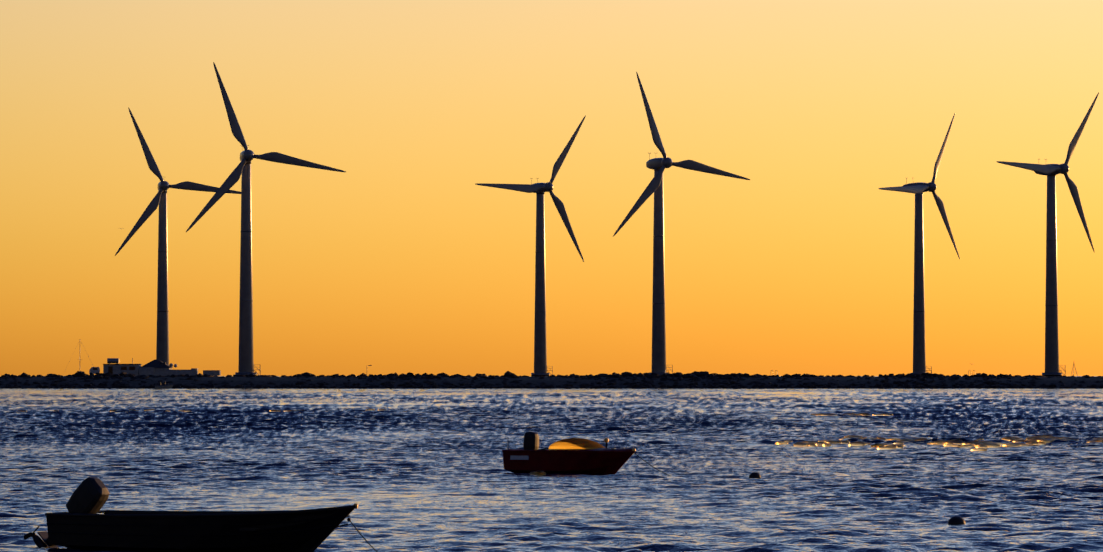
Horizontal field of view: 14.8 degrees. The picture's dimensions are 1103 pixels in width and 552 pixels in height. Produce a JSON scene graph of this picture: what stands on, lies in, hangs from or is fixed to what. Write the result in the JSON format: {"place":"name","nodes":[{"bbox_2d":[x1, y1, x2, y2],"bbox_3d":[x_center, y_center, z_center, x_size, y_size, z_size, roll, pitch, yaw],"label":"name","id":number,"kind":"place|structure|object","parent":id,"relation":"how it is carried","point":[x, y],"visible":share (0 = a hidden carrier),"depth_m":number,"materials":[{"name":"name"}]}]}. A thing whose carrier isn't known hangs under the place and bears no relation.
{"place":"outdoors","nodes":[
{"label":"outdoors","id":0,"kind":"place"},
{"bbox_2d":[103,364,220,376],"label":"harbour building","id":1,"kind":"structure","parent":0,"point":[136,369],"depth_m":881.57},
{"bbox_2d":[107,358,176,367],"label":"roof tank","id":2,"kind":"object","parent":1,"relation":"on","point":[112,360],"visible":0.94,"depth_m":883.76,"materials":[{"name":"metal"}]},
{"bbox_2d":[141,360,172,367],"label":"roof","id":3,"kind":"structure","parent":1,"relation":"attached to","point":[157,364],"depth_m":883.08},
{"bbox_2d":[0,376,1102,551],"bbox_3d":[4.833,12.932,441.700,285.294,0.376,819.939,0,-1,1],"label":"sea water","id":4,"kind":"structure","parent":0,"point":[415,470],"depth_m":119.31,"materials":[{"name":"blue liquid"}]},
{"bbox_2d":[154,382,172,388],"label":"distant motor boat","id":5,"kind":"object","parent":4,"relation":"on","point":[165,386],"visible":1,"depth_m":837.62,"materials":[{"name":"black plastic"}]},
{"bbox_2d":[24,477,357,551],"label":"motorboat","id":6,"kind":"object","parent":4,"relation":"on","point":[81,523],"visible":1,"depth_m":61.69,"materials":[{"name":"black metal"}]},
{"bbox_2d":[349,520,377,551],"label":"mooring line","id":7,"kind":"object","parent":6,"relation":"attached to","point":[362,536],"visible":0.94,"depth_m":60.60,"materials":[{"name":"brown fabric"}]},
{"bbox_2d":[0,371,1102,388],"bbox_3d":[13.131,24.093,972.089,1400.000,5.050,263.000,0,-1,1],"label":"breakwater","id":8,"kind":"object","parent":4,"relation":"in","point":[506,380],"visible":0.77,"depth_m":853.14,"materials":[{"name":"black stone"}]},
{"bbox_2d":[89,367,99,374],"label":"van","id":9,"kind":"object","parent":8,"relation":"on","point":[94,370],"visible":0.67,"depth_m":879.36,"materials":[{"name":"grey paint"}]},
{"bbox_2d":[115,107,240,364],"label":"turbine","id":10,"kind":"object","parent":8,"relation":"on","point":[162,343],"visible":0.88,"depth_m":1061.70,"materials":[{"name":"paint"}]},
{"bbox_2d":[186,62,345,375],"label":"turbine","id":11,"kind":"object","parent":8,"relation":"on","point":[246,362],"visible":0.98,"depth_m":915.26,"materials":[{"name":"paint"}]},
{"bbox_2d":[475,115,585,376],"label":"turbine","id":12,"kind":"object","parent":8,"relation":"on","point":[540,346],"visible":0.96,"depth_m":1069.17,"materials":[{"name":"paint"}]},
{"bbox_2d":[613,72,749,374],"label":"turbine","id":13,"kind":"object","parent":8,"relation":"on","point":[658,166],"visible":0.98,"depth_m":946.64,"materials":[{"name":"paint"}]},
{"bbox_2d":[878,114,959,373],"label":"turbine","id":14,"kind":"object","parent":8,"relation":"on","point":[917,189],"visible":1,"depth_m":1067.92,"materials":[{"name":"paint"}]},
{"bbox_2d":[996,92,1098,376],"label":"turbine","id":15,"kind":"object","parent":8,"relation":"on","point":[1051,171],"visible":0.98,"depth_m":974.25,"materials":[{"name":"paint"}]},
{"bbox_2d":[18,408,1102,475],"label":"water reflections","id":16,"kind":"object","parent":4,"relation":"on","point":[985,445],"visible":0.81,"depth_m":156.96,"materials":[{"name":"liquid"}]},
{"bbox_2d":[502,431,635,473],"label":"motorboat","id":17,"kind":"object","parent":4,"relation":"in","point":[578,455],"visible":0.83,"depth_m":110.97,"materials":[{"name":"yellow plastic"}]},
{"bbox_2d":[634,453,670,475],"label":"mooring line","id":18,"kind":"object","parent":17,"relation":"attached to","point":[652,466],"visible":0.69,"depth_m":109.67,"materials":[{"name":"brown fabric"}]},
{"bbox_2d":[749,472,760,478],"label":"buoy","id":19,"kind":"object","parent":4,"relation":"on","point":[755,475],"visible":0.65,"depth_m":106.31,"materials":[{"name":"black plastic"}]},
{"bbox_2d":[948,516,965,524],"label":"buoy","id":20,"kind":"object","parent":4,"relation":"on","point":[956,520],"visible":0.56,"depth_m":72.89,"materials":[{"name":"black plastic"}]},
{"bbox_2d":[0,0,1102,375],"label":"sky","id":21,"kind":"structure","parent":0,"point":[396,261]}
]}

